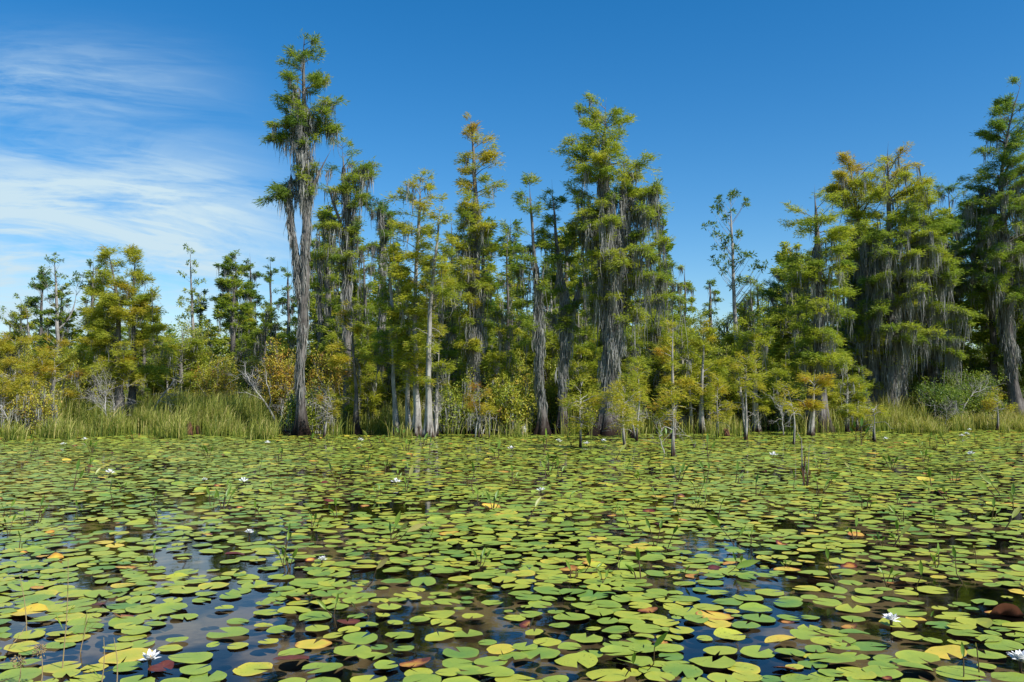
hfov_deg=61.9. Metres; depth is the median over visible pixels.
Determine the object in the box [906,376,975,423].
shrub
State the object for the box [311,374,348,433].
dead branch
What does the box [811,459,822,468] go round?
water shoot
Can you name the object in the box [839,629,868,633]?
lily pad
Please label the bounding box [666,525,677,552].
water shoot
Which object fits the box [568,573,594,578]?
lily pad
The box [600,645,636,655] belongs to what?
lily pad
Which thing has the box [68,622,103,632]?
lily pad
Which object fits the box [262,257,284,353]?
cypress tree
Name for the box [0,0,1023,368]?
sky
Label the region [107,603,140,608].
lily pad
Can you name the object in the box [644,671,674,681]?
lily pad
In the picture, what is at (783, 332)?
cypress tree
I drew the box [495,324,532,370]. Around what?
cypress tree
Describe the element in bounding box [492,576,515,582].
lily pad
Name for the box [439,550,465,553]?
lily pad
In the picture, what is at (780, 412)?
dead branch
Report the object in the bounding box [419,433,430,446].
water shoot
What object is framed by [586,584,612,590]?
lily pad
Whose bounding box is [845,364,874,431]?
cypress sapling
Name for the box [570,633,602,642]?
lily pad
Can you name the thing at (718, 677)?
lily pad
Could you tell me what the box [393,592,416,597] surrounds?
lily pad
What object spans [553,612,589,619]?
lily pad
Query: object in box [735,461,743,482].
water shoot
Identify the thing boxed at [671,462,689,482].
water shoot
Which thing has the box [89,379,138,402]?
shrub
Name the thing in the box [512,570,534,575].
lily pad
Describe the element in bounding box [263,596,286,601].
lily pad
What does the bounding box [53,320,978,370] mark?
woods
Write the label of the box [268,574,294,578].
lily pad
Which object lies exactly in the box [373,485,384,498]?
water shoot
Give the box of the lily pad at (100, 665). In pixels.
[79,663,108,671]
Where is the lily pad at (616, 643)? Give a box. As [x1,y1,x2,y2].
[603,641,622,645]
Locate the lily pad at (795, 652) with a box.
[774,648,805,655]
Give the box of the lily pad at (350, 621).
[336,619,359,623]
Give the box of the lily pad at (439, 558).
[424,556,449,560]
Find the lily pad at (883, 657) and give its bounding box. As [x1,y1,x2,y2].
[873,654,895,661]
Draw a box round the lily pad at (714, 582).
[695,580,723,584]
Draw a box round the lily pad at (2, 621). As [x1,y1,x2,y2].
[0,619,11,623]
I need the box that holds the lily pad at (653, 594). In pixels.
[643,591,666,597]
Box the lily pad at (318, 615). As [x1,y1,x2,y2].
[299,611,331,620]
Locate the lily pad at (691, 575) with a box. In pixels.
[685,571,699,577]
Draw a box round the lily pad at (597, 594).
[577,589,607,598]
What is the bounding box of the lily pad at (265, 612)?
[253,609,280,614]
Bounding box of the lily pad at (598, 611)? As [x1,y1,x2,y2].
[585,608,613,615]
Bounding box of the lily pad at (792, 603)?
[773,599,802,606]
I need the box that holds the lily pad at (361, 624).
[355,622,378,626]
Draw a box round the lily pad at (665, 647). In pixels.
[655,643,683,651]
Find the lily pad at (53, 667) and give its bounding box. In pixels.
[39,661,80,672]
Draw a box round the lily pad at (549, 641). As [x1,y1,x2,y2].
[533,637,560,645]
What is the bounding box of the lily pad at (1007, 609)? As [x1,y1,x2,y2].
[985,603,1023,616]
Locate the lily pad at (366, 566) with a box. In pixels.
[351,565,376,567]
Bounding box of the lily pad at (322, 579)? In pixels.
[309,578,334,584]
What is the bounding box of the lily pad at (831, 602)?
[813,598,841,605]
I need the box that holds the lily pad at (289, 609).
[277,606,310,613]
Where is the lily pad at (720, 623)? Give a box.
[704,619,731,627]
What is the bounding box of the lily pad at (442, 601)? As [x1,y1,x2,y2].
[434,599,459,604]
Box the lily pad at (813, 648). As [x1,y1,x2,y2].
[805,645,826,651]
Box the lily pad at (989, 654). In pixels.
[966,649,1006,658]
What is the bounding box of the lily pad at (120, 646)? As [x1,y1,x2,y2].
[102,642,132,649]
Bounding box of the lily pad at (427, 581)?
[411,577,435,585]
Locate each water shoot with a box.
[2,499,15,520]
[4,514,15,537]
[18,531,27,551]
[35,495,47,527]
[73,460,83,491]
[84,440,97,452]
[85,457,93,472]
[147,544,155,569]
[200,445,212,457]
[206,486,215,510]
[215,485,236,511]
[254,501,260,518]
[273,547,297,573]
[274,448,282,460]
[283,531,289,580]
[285,524,291,548]
[309,513,321,532]
[316,594,338,627]
[329,462,346,485]
[329,498,337,517]
[362,557,389,592]
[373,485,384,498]
[388,511,426,544]
[401,439,410,450]
[404,465,413,491]
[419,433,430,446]
[471,462,474,498]
[473,548,491,569]
[474,487,483,506]
[486,489,505,511]
[491,440,500,458]
[511,464,518,482]
[527,496,541,521]
[541,460,550,477]
[543,430,546,448]
[546,456,559,469]
[553,490,575,503]
[556,457,564,477]
[566,560,585,583]
[584,550,602,572]
[597,568,608,582]
[615,443,626,460]
[617,548,622,569]
[621,506,631,532]
[624,652,635,681]
[625,547,640,579]
[637,632,667,680]
[645,517,662,551]
[659,427,671,442]
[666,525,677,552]
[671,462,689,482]
[688,477,704,501]
[699,460,709,482]
[705,513,745,546]
[706,433,714,459]
[722,560,759,579]
[733,552,744,570]
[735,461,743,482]
[748,526,752,548]
[756,473,767,497]
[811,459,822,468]
[811,473,839,493]
[811,499,822,524]
[825,547,836,585]
[849,420,856,441]
[849,516,857,542]
[858,493,876,511]
[860,418,869,444]
[872,532,884,550]
[877,565,900,586]
[881,455,897,469]
[888,504,914,526]
[888,519,900,547]
[893,524,911,546]
[916,560,922,596]
[920,449,931,461]
[920,483,949,503]
[922,468,932,489]
[932,543,939,572]
[947,471,958,481]
[952,546,966,588]
[960,642,964,681]
[970,472,1000,495]
[975,643,979,680]
[991,497,1000,521]
[1002,506,1020,534]
[1009,483,1015,516]
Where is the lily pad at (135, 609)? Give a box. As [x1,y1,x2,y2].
[125,605,152,612]
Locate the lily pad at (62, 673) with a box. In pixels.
[52,669,80,677]
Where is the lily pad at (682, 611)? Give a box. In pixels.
[669,607,702,615]
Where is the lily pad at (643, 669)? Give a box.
[639,666,663,672]
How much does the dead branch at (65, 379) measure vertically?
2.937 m
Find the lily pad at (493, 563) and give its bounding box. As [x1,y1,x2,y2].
[477,562,503,565]
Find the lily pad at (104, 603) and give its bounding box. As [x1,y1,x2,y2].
[92,598,108,604]
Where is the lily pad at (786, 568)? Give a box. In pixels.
[773,567,799,570]
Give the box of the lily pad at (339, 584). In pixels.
[331,581,355,586]
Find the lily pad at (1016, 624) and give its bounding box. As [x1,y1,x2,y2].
[1002,622,1023,631]
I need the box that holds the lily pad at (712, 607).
[693,603,723,610]
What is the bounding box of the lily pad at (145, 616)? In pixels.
[135,612,159,619]
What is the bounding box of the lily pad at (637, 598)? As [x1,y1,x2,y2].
[630,595,653,602]
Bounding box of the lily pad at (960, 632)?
[946,629,979,635]
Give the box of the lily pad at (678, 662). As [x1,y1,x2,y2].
[665,660,693,665]
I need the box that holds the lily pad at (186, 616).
[170,613,197,619]
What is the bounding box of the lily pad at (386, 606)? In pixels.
[377,603,400,609]
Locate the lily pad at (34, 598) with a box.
[13,594,50,603]
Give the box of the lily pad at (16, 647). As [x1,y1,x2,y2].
[4,641,38,651]
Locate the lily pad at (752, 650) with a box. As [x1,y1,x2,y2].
[740,645,774,657]
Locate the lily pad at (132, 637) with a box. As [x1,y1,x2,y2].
[117,634,146,640]
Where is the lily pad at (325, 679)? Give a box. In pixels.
[307,677,340,681]
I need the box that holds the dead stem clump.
[797,434,810,485]
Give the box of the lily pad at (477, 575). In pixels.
[469,572,497,578]
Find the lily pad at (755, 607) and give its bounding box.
[739,602,771,611]
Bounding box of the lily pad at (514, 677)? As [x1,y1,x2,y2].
[495,674,533,681]
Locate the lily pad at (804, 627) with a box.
[797,624,819,630]
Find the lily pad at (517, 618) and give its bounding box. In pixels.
[503,615,525,620]
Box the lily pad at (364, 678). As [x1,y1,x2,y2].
[350,675,386,681]
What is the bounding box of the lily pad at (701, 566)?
[683,564,707,568]
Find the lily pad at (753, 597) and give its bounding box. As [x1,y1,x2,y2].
[732,594,763,600]
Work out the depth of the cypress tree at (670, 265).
35.99 m
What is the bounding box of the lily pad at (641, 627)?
[630,623,662,632]
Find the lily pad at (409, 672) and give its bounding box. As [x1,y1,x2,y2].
[404,668,432,675]
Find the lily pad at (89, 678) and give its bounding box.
[70,674,104,681]
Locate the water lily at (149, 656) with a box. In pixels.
[140,649,159,676]
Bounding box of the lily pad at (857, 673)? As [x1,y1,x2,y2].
[836,667,876,678]
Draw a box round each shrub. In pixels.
[0,345,46,394]
[0,380,65,433]
[36,345,108,404]
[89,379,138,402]
[145,345,174,403]
[162,320,218,403]
[187,351,242,401]
[227,344,270,402]
[253,337,295,427]
[280,389,320,434]
[292,347,355,419]
[305,382,340,434]
[353,365,386,423]
[380,359,425,409]
[422,386,469,433]
[432,356,466,385]
[443,370,490,433]
[480,369,537,434]
[498,348,537,415]
[525,365,553,424]
[544,353,588,418]
[567,386,598,431]
[598,388,651,432]
[629,348,669,426]
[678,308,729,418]
[708,342,751,380]
[718,372,767,426]
[758,366,806,430]
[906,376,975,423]
[908,366,944,401]
[935,338,1003,396]
[940,367,1008,418]
[967,344,1023,402]
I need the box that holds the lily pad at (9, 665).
[0,662,21,668]
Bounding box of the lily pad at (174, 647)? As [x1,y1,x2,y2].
[157,644,182,650]
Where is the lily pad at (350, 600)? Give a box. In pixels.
[342,597,367,603]
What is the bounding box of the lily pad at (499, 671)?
[477,665,514,676]
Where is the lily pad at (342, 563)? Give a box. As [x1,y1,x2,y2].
[331,561,356,565]
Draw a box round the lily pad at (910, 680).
[901,678,927,681]
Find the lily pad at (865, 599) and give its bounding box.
[851,596,879,602]
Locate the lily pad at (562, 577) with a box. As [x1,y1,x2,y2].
[548,574,577,581]
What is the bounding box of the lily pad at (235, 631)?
[206,627,248,637]
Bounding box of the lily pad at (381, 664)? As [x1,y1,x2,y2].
[374,660,397,668]
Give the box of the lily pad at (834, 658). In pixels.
[808,652,855,662]
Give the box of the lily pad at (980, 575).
[964,573,997,578]
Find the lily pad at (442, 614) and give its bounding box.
[424,610,454,618]
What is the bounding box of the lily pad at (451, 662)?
[442,658,473,669]
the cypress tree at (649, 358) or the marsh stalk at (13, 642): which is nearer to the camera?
the marsh stalk at (13, 642)
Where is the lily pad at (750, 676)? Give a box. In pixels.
[732,672,762,681]
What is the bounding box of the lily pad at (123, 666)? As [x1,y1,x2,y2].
[113,661,142,671]
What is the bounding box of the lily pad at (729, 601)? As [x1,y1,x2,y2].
[712,598,742,604]
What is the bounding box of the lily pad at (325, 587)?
[312,585,334,589]
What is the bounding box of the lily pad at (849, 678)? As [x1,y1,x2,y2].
[847,676,875,681]
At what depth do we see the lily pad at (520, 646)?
5.20 m
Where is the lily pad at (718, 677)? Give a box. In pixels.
[707,672,743,681]
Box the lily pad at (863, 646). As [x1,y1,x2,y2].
[851,642,886,650]
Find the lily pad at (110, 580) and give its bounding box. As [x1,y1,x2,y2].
[95,577,121,583]
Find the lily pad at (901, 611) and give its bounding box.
[887,608,926,615]
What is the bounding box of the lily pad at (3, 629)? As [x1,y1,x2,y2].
[0,627,10,632]
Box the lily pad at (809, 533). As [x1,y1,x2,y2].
[801,532,817,534]
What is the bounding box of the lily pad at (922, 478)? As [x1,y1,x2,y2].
[917,476,933,480]
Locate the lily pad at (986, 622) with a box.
[956,617,992,627]
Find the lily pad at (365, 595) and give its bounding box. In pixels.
[351,593,375,598]
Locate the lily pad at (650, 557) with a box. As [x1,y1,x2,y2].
[640,554,665,560]
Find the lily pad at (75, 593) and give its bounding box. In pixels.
[58,590,91,596]
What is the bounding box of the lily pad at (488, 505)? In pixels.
[482,503,500,507]
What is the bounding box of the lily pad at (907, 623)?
[879,617,917,627]
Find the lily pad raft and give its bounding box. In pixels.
[0,429,1023,681]
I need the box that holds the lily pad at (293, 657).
[272,655,308,659]
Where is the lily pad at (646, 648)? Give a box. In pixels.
[628,643,658,652]
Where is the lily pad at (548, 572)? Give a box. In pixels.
[537,569,561,574]
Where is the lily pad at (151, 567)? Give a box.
[138,566,165,569]
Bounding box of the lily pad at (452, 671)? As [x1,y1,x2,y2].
[435,667,460,675]
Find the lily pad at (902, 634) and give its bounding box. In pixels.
[891,631,923,639]
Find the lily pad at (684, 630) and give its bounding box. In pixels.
[669,626,693,633]
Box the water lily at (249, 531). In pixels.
[244,529,253,545]
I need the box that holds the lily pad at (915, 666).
[897,662,933,671]
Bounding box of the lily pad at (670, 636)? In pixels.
[656,634,682,640]
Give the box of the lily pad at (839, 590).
[820,586,846,593]
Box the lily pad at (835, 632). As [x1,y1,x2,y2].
[814,628,847,636]
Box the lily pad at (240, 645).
[227,642,248,648]
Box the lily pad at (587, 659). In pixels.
[555,652,597,667]
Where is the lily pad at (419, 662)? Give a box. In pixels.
[399,657,430,666]
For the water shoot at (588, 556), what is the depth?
7.34 m
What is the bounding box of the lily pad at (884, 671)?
[862,665,902,678]
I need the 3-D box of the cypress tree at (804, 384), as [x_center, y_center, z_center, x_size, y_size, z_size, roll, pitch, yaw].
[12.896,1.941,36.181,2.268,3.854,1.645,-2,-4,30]
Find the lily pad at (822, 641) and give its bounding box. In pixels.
[810,637,840,644]
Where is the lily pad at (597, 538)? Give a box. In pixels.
[587,537,606,539]
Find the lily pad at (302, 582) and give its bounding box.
[289,579,317,586]
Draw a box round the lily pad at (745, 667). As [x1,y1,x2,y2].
[727,662,759,673]
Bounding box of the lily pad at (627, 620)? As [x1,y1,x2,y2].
[618,617,644,623]
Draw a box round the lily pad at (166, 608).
[152,602,187,613]
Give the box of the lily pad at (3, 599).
[0,596,10,602]
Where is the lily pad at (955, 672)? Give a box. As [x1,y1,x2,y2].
[936,666,985,679]
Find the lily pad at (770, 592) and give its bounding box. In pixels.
[755,589,783,595]
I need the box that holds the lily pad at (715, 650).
[703,646,736,654]
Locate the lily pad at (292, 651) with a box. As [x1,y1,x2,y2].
[278,648,303,655]
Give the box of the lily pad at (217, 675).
[189,670,226,681]
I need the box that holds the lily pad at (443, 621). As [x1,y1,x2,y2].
[431,619,455,625]
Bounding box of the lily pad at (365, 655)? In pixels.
[356,652,390,659]
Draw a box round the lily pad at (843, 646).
[831,642,859,649]
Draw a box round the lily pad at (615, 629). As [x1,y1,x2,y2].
[601,626,628,632]
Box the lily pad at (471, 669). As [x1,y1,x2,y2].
[456,665,482,674]
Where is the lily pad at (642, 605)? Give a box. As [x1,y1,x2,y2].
[628,602,651,608]
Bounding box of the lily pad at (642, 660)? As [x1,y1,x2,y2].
[616,656,652,665]
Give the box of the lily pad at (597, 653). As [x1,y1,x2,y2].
[578,650,602,656]
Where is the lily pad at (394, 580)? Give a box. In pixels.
[380,578,408,582]
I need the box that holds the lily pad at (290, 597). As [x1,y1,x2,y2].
[285,595,299,599]
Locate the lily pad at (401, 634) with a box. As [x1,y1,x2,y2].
[385,632,413,638]
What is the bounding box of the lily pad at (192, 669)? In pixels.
[179,664,211,674]
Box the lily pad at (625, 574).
[621,571,646,577]
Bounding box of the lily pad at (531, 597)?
[516,594,542,600]
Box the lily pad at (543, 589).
[533,586,559,594]
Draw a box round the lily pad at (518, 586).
[501,584,529,588]
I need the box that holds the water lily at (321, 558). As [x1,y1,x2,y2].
[318,556,326,571]
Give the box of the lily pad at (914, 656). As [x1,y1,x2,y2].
[895,650,939,663]
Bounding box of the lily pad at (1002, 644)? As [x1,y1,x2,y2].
[984,639,1023,649]
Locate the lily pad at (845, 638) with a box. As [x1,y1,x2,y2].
[828,636,855,642]
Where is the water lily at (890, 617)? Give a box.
[883,612,899,642]
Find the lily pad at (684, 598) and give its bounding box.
[669,595,699,601]
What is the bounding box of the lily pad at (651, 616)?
[639,613,666,620]
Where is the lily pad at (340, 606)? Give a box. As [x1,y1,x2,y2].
[326,603,348,608]
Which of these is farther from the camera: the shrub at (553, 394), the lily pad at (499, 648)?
the shrub at (553, 394)
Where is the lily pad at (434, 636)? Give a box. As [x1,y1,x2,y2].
[425,632,453,640]
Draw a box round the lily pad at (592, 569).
[578,568,604,571]
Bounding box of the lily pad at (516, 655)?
[498,652,527,659]
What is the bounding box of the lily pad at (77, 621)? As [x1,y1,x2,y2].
[67,618,100,625]
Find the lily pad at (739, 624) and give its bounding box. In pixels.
[732,621,760,627]
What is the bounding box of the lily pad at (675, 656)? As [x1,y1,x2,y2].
[659,652,683,659]
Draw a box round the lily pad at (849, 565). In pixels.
[840,562,856,567]
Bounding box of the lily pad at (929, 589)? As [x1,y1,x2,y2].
[917,586,946,593]
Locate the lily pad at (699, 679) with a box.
[682,676,709,681]
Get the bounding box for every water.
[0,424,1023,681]
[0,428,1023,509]
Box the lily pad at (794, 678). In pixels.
[781,674,819,681]
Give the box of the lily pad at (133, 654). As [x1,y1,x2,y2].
[99,648,152,663]
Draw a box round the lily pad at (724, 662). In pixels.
[689,656,735,667]
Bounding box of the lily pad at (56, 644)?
[43,641,75,648]
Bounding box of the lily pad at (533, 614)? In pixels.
[519,611,542,617]
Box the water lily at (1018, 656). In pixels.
[1008,649,1023,673]
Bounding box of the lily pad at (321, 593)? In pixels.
[311,590,343,596]
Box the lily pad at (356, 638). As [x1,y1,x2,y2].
[343,632,377,643]
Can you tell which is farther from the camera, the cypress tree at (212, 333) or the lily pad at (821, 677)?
the cypress tree at (212, 333)
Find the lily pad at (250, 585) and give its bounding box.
[241,580,266,587]
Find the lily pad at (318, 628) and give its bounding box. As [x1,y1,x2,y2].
[305,625,328,630]
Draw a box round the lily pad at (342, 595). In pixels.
[331,592,357,597]
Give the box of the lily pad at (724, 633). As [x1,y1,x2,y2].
[714,627,745,639]
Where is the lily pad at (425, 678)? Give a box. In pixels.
[403,674,440,681]
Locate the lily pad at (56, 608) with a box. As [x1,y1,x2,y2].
[46,604,74,611]
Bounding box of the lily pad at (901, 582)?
[887,581,906,583]
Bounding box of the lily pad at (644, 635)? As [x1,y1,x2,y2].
[635,633,653,637]
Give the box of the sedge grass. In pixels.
[0,382,1023,440]
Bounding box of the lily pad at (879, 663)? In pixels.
[868,660,897,668]
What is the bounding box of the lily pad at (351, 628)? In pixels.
[338,626,360,631]
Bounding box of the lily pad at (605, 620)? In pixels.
[597,617,617,623]
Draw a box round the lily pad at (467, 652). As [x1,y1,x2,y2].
[443,647,478,657]
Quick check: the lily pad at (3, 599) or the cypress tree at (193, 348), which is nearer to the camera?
the lily pad at (3, 599)
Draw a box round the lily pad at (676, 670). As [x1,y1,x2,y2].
[662,663,702,677]
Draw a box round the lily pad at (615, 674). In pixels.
[586,669,629,680]
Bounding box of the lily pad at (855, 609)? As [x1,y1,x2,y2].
[835,604,869,612]
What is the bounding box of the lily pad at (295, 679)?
[279,677,305,681]
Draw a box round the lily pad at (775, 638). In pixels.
[764,635,795,643]
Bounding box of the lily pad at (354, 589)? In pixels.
[339,587,362,592]
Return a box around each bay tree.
[0,293,42,357]
[28,252,87,356]
[167,244,222,352]
[701,187,768,374]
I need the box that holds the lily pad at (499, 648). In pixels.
[487,644,513,653]
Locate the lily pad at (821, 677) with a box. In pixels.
[808,672,834,681]
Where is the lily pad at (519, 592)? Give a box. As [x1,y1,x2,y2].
[508,590,532,594]
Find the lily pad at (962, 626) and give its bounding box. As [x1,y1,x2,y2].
[947,622,976,629]
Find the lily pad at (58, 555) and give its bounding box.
[47,553,63,558]
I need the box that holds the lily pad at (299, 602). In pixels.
[287,600,307,604]
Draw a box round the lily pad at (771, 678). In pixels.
[761,675,781,681]
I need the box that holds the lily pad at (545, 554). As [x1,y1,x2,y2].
[532,553,555,556]
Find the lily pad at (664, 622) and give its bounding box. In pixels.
[653,619,678,625]
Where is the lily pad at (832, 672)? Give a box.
[818,669,843,676]
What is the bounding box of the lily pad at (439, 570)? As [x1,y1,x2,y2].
[430,568,457,572]
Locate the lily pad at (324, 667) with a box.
[301,662,342,672]
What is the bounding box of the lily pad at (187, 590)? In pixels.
[169,587,199,592]
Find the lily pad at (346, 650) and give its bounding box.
[334,644,370,655]
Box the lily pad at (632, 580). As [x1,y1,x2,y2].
[621,578,646,582]
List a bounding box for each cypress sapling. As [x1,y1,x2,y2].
[0,371,29,425]
[311,390,345,436]
[463,382,492,437]
[478,402,504,436]
[557,374,608,447]
[601,374,647,448]
[618,356,653,441]
[643,384,695,456]
[699,368,741,436]
[726,350,771,439]
[771,377,809,444]
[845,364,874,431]
[853,400,895,441]
[979,386,1018,429]
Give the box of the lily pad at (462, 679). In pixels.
[442,676,479,681]
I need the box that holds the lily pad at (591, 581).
[584,577,611,584]
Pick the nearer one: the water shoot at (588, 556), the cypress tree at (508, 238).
the water shoot at (588, 556)
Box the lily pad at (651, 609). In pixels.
[638,607,657,612]
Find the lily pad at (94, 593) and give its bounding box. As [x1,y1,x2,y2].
[84,590,112,597]
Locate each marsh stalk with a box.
[4,623,27,660]
[10,654,25,681]
[19,575,26,640]
[32,644,46,681]
[55,587,74,678]
[71,613,91,660]
[82,637,116,681]
[114,639,117,681]
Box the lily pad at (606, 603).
[591,600,621,607]
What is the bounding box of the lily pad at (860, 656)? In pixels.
[841,652,870,659]
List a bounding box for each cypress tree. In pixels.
[0,330,63,412]
[1,303,34,360]
[22,323,46,358]
[22,348,61,396]
[23,269,55,350]
[30,333,88,406]
[39,282,83,359]
[51,316,79,352]
[65,332,121,406]
[67,243,176,418]
[79,258,104,389]
[87,320,114,404]
[111,322,125,399]
[113,326,152,400]
[129,303,155,396]
[143,314,164,354]
[145,345,167,399]
[146,314,168,364]
[156,327,210,401]
[160,332,176,358]
[189,289,210,337]
[198,323,223,370]
[209,249,259,392]
[209,271,258,378]
[222,323,240,365]
[224,332,256,390]
[235,311,257,356]
[240,258,264,327]
[241,302,284,387]
[253,30,349,435]
[254,305,273,361]
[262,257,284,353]
[267,316,316,396]
[277,261,297,358]
[292,200,359,378]
[294,340,317,388]
[306,249,342,364]
[307,229,338,369]
[310,274,339,372]
[311,135,381,415]
[316,295,372,382]
[324,299,387,434]
[325,311,376,355]
[332,249,377,344]
[336,346,389,422]
[338,322,386,397]
[351,241,378,357]
[356,284,374,321]
[360,241,412,338]
[362,192,397,370]
[366,242,413,435]
[366,330,401,419]
[371,299,425,368]
[376,261,411,326]
[380,168,445,436]
[383,278,426,434]
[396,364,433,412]
[411,327,439,380]
[412,193,462,437]
[420,282,437,341]
[422,292,464,401]
[422,347,457,435]
[434,279,464,381]
[436,254,454,310]
[437,218,467,386]
[443,111,513,433]
[449,347,505,398]
[460,305,495,387]
[463,220,495,346]
[478,216,503,343]
[479,305,521,433]
[480,262,495,337]
[486,293,515,337]
[487,312,514,367]
[488,356,535,405]
[493,219,525,370]
[494,218,527,345]
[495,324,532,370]
[503,280,531,348]
[504,171,557,434]
[512,330,533,369]
[517,346,552,409]
[521,278,579,424]
[527,262,552,332]
[535,187,585,434]
[540,221,587,361]
[546,237,592,345]
[550,90,690,435]
[550,342,600,425]
[556,295,601,385]
[565,249,599,376]
[571,245,629,356]
[591,330,626,382]
[591,368,628,410]
[596,227,648,368]
[618,328,651,414]
[623,324,677,368]
[636,308,680,414]
[639,233,687,427]
[641,215,677,334]
[645,302,694,389]
[647,317,711,431]
[650,320,698,438]
[670,340,739,430]
[675,264,697,331]
[678,309,690,351]
[683,318,735,433]
[699,278,723,337]
[699,356,751,421]
[704,320,725,417]
[713,327,760,380]
[716,314,738,354]
[722,275,791,380]
[725,312,791,432]
[741,277,774,328]
[752,248,812,362]
[755,296,791,358]
[758,324,805,386]
[767,240,812,317]
[767,268,828,394]
[767,351,805,425]
[774,188,862,432]
[778,371,838,435]
[790,348,840,415]
[802,253,827,317]
[818,141,981,410]
[826,295,840,326]
[826,326,868,403]
[827,365,872,431]
[828,285,852,328]
[833,305,882,380]
[834,302,910,409]
[852,219,899,367]
[906,318,925,400]
[907,350,964,398]
[913,242,962,389]
[919,296,999,385]
[931,181,978,377]
[933,209,978,386]
[943,76,1023,414]
[964,231,997,359]
[968,362,1006,411]
[972,246,1018,415]
[1011,232,1023,400]
[1012,227,1023,367]
[1018,346,1023,389]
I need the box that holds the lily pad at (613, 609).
[606,607,625,611]
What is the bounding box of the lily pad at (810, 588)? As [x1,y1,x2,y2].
[792,585,820,590]
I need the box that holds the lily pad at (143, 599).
[126,595,155,603]
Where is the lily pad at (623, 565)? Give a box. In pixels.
[617,562,641,568]
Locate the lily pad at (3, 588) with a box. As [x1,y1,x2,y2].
[0,586,10,591]
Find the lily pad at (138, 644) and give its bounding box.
[130,640,154,647]
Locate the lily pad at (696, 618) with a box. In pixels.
[684,615,708,622]
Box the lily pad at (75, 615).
[55,612,84,620]
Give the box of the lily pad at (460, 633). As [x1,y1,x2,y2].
[453,629,482,636]
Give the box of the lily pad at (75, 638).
[55,634,90,641]
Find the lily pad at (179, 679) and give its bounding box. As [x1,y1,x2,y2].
[160,677,189,681]
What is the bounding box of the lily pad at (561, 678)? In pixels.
[542,675,568,681]
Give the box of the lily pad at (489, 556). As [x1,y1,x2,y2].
[477,554,500,558]
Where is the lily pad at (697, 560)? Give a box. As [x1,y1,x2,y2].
[687,558,709,562]
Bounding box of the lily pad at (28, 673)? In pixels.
[0,668,41,681]
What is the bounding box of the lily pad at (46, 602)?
[14,600,54,607]
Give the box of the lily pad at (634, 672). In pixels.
[622,668,641,675]
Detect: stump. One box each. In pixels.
[186,421,192,434]
[194,425,200,434]
[628,428,634,438]
[722,428,729,435]
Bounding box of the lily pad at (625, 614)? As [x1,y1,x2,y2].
[614,611,647,618]
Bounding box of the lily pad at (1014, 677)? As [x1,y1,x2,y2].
[991,672,1023,681]
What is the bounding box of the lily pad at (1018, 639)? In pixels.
[1015,637,1023,642]
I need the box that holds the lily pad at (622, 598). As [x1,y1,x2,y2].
[611,595,631,601]
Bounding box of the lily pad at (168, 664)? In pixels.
[148,660,173,671]
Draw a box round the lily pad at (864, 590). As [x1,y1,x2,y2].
[854,588,882,593]
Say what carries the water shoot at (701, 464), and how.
on the water at (618, 474)
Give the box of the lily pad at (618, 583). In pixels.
[609,581,635,586]
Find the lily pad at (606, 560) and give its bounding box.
[593,558,616,563]
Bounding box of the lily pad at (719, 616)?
[696,610,733,619]
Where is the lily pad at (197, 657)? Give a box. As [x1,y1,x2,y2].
[168,652,212,662]
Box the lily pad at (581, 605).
[571,602,597,608]
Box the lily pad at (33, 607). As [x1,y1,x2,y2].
[11,603,48,615]
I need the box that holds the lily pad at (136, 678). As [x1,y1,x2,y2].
[120,675,154,681]
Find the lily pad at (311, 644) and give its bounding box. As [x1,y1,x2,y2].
[295,639,331,648]
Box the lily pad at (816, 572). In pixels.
[797,570,827,574]
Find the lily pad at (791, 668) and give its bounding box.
[774,666,797,669]
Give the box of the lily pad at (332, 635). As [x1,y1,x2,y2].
[323,632,341,637]
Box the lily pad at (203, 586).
[198,582,229,589]
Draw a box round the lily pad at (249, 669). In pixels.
[233,662,272,675]
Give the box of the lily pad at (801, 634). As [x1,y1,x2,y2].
[790,629,823,639]
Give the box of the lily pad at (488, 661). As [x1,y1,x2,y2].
[474,656,506,665]
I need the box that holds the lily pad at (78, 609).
[64,607,91,612]
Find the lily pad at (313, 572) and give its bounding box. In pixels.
[307,569,334,574]
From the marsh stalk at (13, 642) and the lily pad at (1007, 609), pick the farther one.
the lily pad at (1007, 609)
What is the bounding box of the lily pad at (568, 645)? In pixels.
[558,642,580,649]
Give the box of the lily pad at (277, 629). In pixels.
[266,625,293,632]
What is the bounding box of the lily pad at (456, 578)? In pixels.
[448,576,471,580]
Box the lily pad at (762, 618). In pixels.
[742,614,775,621]
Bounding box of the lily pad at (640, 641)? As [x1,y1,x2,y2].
[618,638,651,646]
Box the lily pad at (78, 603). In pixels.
[63,598,95,607]
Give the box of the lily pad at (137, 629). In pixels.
[121,625,151,634]
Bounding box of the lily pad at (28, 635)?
[13,630,44,638]
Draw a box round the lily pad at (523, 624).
[519,617,533,627]
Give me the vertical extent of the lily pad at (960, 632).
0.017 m
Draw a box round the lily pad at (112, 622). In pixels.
[108,616,144,626]
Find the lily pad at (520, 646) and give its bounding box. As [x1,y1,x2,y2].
[512,642,537,649]
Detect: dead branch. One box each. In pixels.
[0,397,24,428]
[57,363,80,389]
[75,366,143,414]
[99,385,129,418]
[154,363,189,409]
[229,361,274,419]
[243,368,267,400]
[254,356,282,406]
[268,387,294,425]
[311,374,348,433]
[416,387,445,436]
[468,386,484,436]
[627,395,645,419]
[648,419,676,452]
[764,389,788,434]
[922,399,966,423]
[958,373,1005,415]
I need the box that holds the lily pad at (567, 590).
[559,588,584,593]
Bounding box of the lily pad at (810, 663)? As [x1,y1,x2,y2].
[797,660,826,667]
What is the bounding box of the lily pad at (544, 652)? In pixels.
[521,647,559,658]
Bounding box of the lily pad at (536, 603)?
[528,600,551,607]
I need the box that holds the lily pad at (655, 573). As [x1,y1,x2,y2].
[645,570,668,575]
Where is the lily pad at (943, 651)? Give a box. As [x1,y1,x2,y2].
[925,645,966,659]

